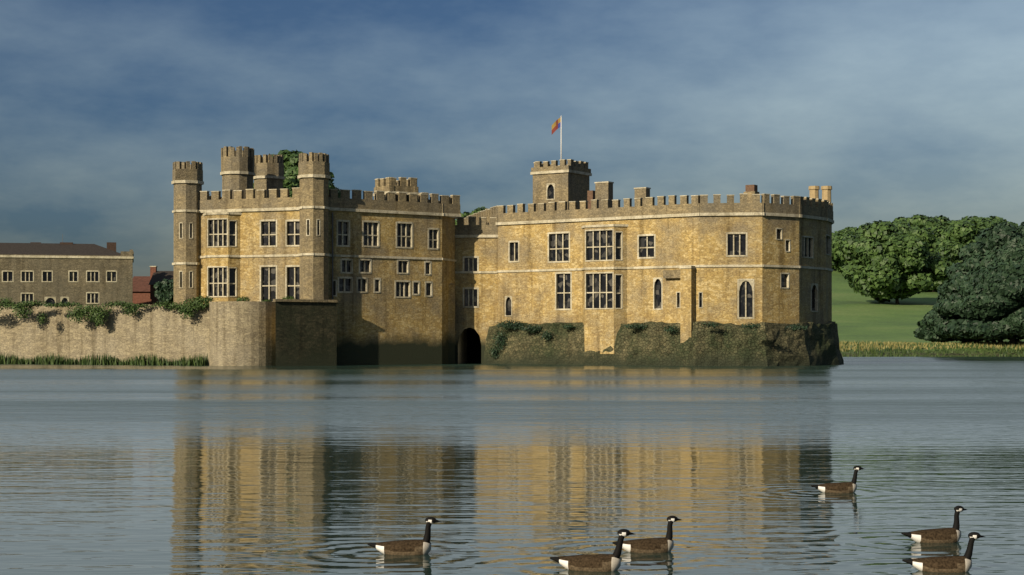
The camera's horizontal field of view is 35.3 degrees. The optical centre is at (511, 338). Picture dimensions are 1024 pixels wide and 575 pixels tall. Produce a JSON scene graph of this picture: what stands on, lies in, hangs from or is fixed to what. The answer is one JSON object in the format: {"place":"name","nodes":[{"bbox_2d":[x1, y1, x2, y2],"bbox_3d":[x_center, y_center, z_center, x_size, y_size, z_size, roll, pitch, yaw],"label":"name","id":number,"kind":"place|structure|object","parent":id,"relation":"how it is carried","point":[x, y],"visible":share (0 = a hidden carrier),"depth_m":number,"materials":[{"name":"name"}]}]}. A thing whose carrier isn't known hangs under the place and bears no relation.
{"place":"outdoors","nodes":[
{"label":"outdoors","id":0,"kind":"place"},
{"bbox_2d":[0,295,808,357],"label":"ivy shrubs","id":1,"kind":"object","parent":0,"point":[98,315],"visible":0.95,"depth_m":144.24,"materials":[{"name":"green plant"}]},
{"bbox_2d":[0,356,1023,574],"bbox_3d":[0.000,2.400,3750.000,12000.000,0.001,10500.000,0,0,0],"label":"water","id":2,"kind":"structure","parent":0,"point":[513,469],"depth_m":30.09,"materials":[{"name":"grey liquid"}]},
{"bbox_2d":[0,352,208,365],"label":"reeds","id":3,"kind":"object","parent":2,"relation":"on","point":[112,360],"visible":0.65,"depth_m":144.47,"materials":[{"name":"green plant"}]},
{"bbox_2d":[0,299,337,365],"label":"curtain wall","id":4,"kind":"structure","parent":2,"relation":"in","point":[289,332],"depth_m":141.79,"materials":[{"name":"grey stone"}]},
{"bbox_2d":[367,517,440,554],"bbox_3d":[-1.196,2.232,17.913,0.829,0.494,0.275,0,0,0],"label":"goose","id":5,"kind":"object","parent":2,"relation":"on","point":[412,547],"visible":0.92,"depth_m":17.84,"materials":[{"name":"black"}]},
{"bbox_2d":[455,216,497,363],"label":"gate link","id":6,"kind":"object","parent":2,"relation":"in","point":[476,284],"visible":0.91,"depth_m":150.52,"materials":[{"name":"beige stone"}]},
{"bbox_2d":[550,529,634,571],"bbox_3d":[0.838,2.225,16.681,0.896,0.514,0.286,0,0,17],"label":"goose","id":7,"kind":"object","parent":2,"relation":"on","point":[600,562],"visible":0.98,"depth_m":16.59,"materials":[{"name":"black"}]},
{"bbox_2d":[612,516,680,552],"bbox_3d":[1.527,2.237,18.108,0.797,0.479,0.267,0,0,0],"label":"goose","id":8,"kind":"object","parent":2,"relation":"on","point":[657,545],"visible":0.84,"depth_m":18.02,"materials":[{"name":"black"}]},
{"bbox_2d":[464,159,843,365],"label":"castle","id":9,"kind":"structure","parent":2,"relation":"in","point":[599,267],"depth_m":141.78,"materials":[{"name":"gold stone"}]},
{"bbox_2d":[552,116,561,159],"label":"flag pole","id":10,"kind":"object","parent":9,"relation":"on","point":[557,124],"visible":0.95,"depth_m":159.97,"materials":[{"name":"multicoloured fabric"}]},
{"bbox_2d":[811,466,863,492],"bbox_3d":[5.079,2.232,25.055,0.850,0.494,0.276,0,0,0],"label":"goose","id":11,"kind":"object","parent":2,"relation":"on","point":[845,487],"visible":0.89,"depth_m":24.97,"materials":[{"name":"black"}]},
{"bbox_2d":[901,506,966,542],"bbox_3d":[4.986,2.229,18.968,0.822,0.504,0.291,0,0,0],"label":"goose","id":12,"kind":"object","parent":2,"relation":"on","point":[946,535],"visible":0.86,"depth_m":18.88,"materials":[{"name":"black"}]},
{"bbox_2d":[902,532,984,572],"bbox_3d":[4.458,2.235,16.599,0.841,0.484,0.275,0,0,0],"label":"goose","id":13,"kind":"object","parent":2,"relation":"on","point":[952,564],"visible":0.93,"depth_m":16.53,"materials":[{"name":"black"}]},
{"bbox_2d":[0,0,1023,276],"label":"sky","id":14,"kind":"structure","parent":0,"point":[903,108],"materials":[{"name":"blue"}]},
{"bbox_2d":[832,269,1023,356],"bbox_3d":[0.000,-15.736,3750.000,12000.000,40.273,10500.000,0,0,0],"label":"ground","id":15,"kind":"structure","parent":0,"point":[858,317],"depth_m":325.78,"materials":[{"name":"green plant"}]},
{"bbox_2d":[455,206,486,224],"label":"island tree","id":16,"kind":"object","parent":15,"relation":"on","point":[466,214],"visible":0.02,"depth_m":175.04,"materials":[{"name":"green plant"}]},
{"bbox_2d":[832,230,864,271],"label":"oak tree","id":17,"kind":"object","parent":15,"relation":"on","point":[837,240],"visible":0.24,"depth_m":463.46,"materials":[{"name":"green plant"}]},
{"bbox_2d":[843,222,871,232],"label":"oak tree","id":18,"kind":"object","parent":15,"relation":"on","point":[859,228],"visible":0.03,"depth_m":485.92,"materials":[{"name":"green plant"}]},
{"bbox_2d":[839,220,955,303],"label":"oak tree","id":19,"kind":"object","parent":15,"relation":"on","point":[884,261],"visible":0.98,"depth_m":362.92,"materials":[{"name":"green plant"}]},
{"bbox_2d":[891,218,907,223],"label":"oak tree","id":20,"kind":"object","parent":15,"relation":"on","point":[901,220],"depth_m":517.33,"materials":[{"name":"green plant"}]},
{"bbox_2d":[902,215,947,229],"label":"oak tree","id":21,"kind":"object","parent":15,"relation":"on","point":[931,222],"visible":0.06,"depth_m":464.58,"materials":[{"name":"green plant"}]},
{"bbox_2d":[907,214,950,222],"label":"oak tree","id":22,"kind":"object","parent":15,"relation":"on","point":[943,218],"visible":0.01,"depth_m":530.40,"materials":[{"name":"green plant"}]},
{"bbox_2d":[839,340,1023,356],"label":"bank reeds","id":23,"kind":"object","parent":15,"relation":"on","point":[888,346],"visible":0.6,"depth_m":212.25,"materials":[{"name":"green plant"}]},
{"bbox_2d":[913,319,954,342],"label":"bush","id":24,"kind":"object","parent":15,"relation":"on","point":[923,331],"visible":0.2,"depth_m":224.00,"materials":[{"name":"green plant"}]},
{"bbox_2d":[925,250,957,291],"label":"oak tree","id":25,"kind":"object","parent":15,"relation":"on","point":[934,287],"visible":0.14,"depth_m":417.65,"materials":[{"name":"green plant"}]},
{"bbox_2d":[923,284,983,342],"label":"yew tree","id":26,"kind":"object","parent":15,"relation":"on","point":[931,318],"visible":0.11,"depth_m":221.41,"materials":[{"name":"green plant"}]},
{"bbox_2d":[930,218,990,262],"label":"oak tree","id":27,"kind":"object","parent":15,"relation":"on","point":[953,238],"visible":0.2,"depth_m":421.41,"materials":[{"name":"green plant"}]},
{"bbox_2d":[947,243,994,342],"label":"dark broadleaf tree","id":28,"kind":"object","parent":15,"relation":"on","point":[953,268],"visible":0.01,"depth_m":223.46,"materials":[{"name":"green plant"}]},
{"bbox_2d":[932,241,1016,343],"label":"yew tree","id":29,"kind":"object","parent":15,"relation":"on","point":[965,322],"visible":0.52,"depth_m":214.75,"materials":[{"name":"green plant"}]},
{"bbox_2d":[943,216,1006,226],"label":"oak tree","id":30,"kind":"object","parent":15,"relation":"on","point":[984,220],"visible":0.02,"depth_m":465.09,"materials":[{"name":"green plant"}]},
{"bbox_2d":[971,220,1001,242],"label":"oak tree","id":31,"kind":"object","parent":15,"relation":"on","point":[989,225],"visible":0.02,"depth_m":425.66,"materials":[{"name":"green plant"}]},
{"bbox_2d":[958,221,1023,345],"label":"yew tree","id":32,"kind":"object","parent":15,"relation":"on","point":[997,283],"visible":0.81,"depth_m":210.84,"materials":[{"name":"green plant"}]},
{"bbox_2d":[963,222,1023,342],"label":"dark broadleaf tree","id":33,"kind":"object","parent":15,"relation":"on","point":[983,238],"visible":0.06,"depth_m":217.82,"materials":[{"name":"green plant"}]},
{"bbox_2d":[996,234,1023,338],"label":"yew tree","id":34,"kind":"object","parent":15,"relation":"on","point":[1013,330],"visible":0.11,"depth_m":211.20,"materials":[{"name":"green plant"}]},
{"label":"island terrace","id":35,"kind":"structure","parent":0,"visible":0},
{"bbox_2d":[0,234,133,305],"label":"stable building","id":36,"kind":"structure","parent":35,"relation":"on","point":[83,274],"depth_m":188.65,"materials":[{"name":"stone"}]},
{"bbox_2d":[133,266,173,304],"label":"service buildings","id":37,"kind":"structure","parent":35,"relation":"on","point":[143,290],"depth_m":206.00,"materials":[{"name":"red brick"}]},
{"bbox_2d":[153,278,173,301],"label":"bush","id":38,"kind":"object","parent":35,"relation":"on","point":[164,291],"visible":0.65,"depth_m":166.97,"materials":[{"name":"green plant"}]},
{"bbox_2d":[171,161,203,303],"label":"turret","id":39,"kind":"object","parent":35,"relation":"on","point":[187,181],"visible":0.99,"depth_m":142.99,"materials":[{"name":"stone"}]},
{"bbox_2d":[220,146,254,198],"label":"turret","id":40,"kind":"object","parent":35,"relation":"on","point":[237,169],"visible":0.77,"depth_m":149.76,"materials":[{"name":"stone"}]},
{"bbox_2d":[253,154,284,197],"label":"turret","id":41,"kind":"object","parent":35,"relation":"on","point":[269,171],"visible":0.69,"depth_m":155.84,"materials":[{"name":"stone"}]},
{"bbox_2d":[253,149,341,197],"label":"island tree","id":42,"kind":"object","parent":35,"relation":"on","point":[290,163],"visible":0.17,"depth_m":169.42,"materials":[{"name":"green plant"}]},
{"bbox_2d":[297,152,330,299],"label":"turret","id":43,"kind":"object","parent":35,"relation":"on","point":[313,176],"visible":0.99,"depth_m":138.99,"materials":[{"name":"stone"}]},
{"bbox_2d":[198,177,460,364],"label":"castle","id":44,"kind":"structure","parent":35,"relation":"on","point":[391,268],"depth_m":143.03,"materials":[{"name":"beige stone"}]}
]}

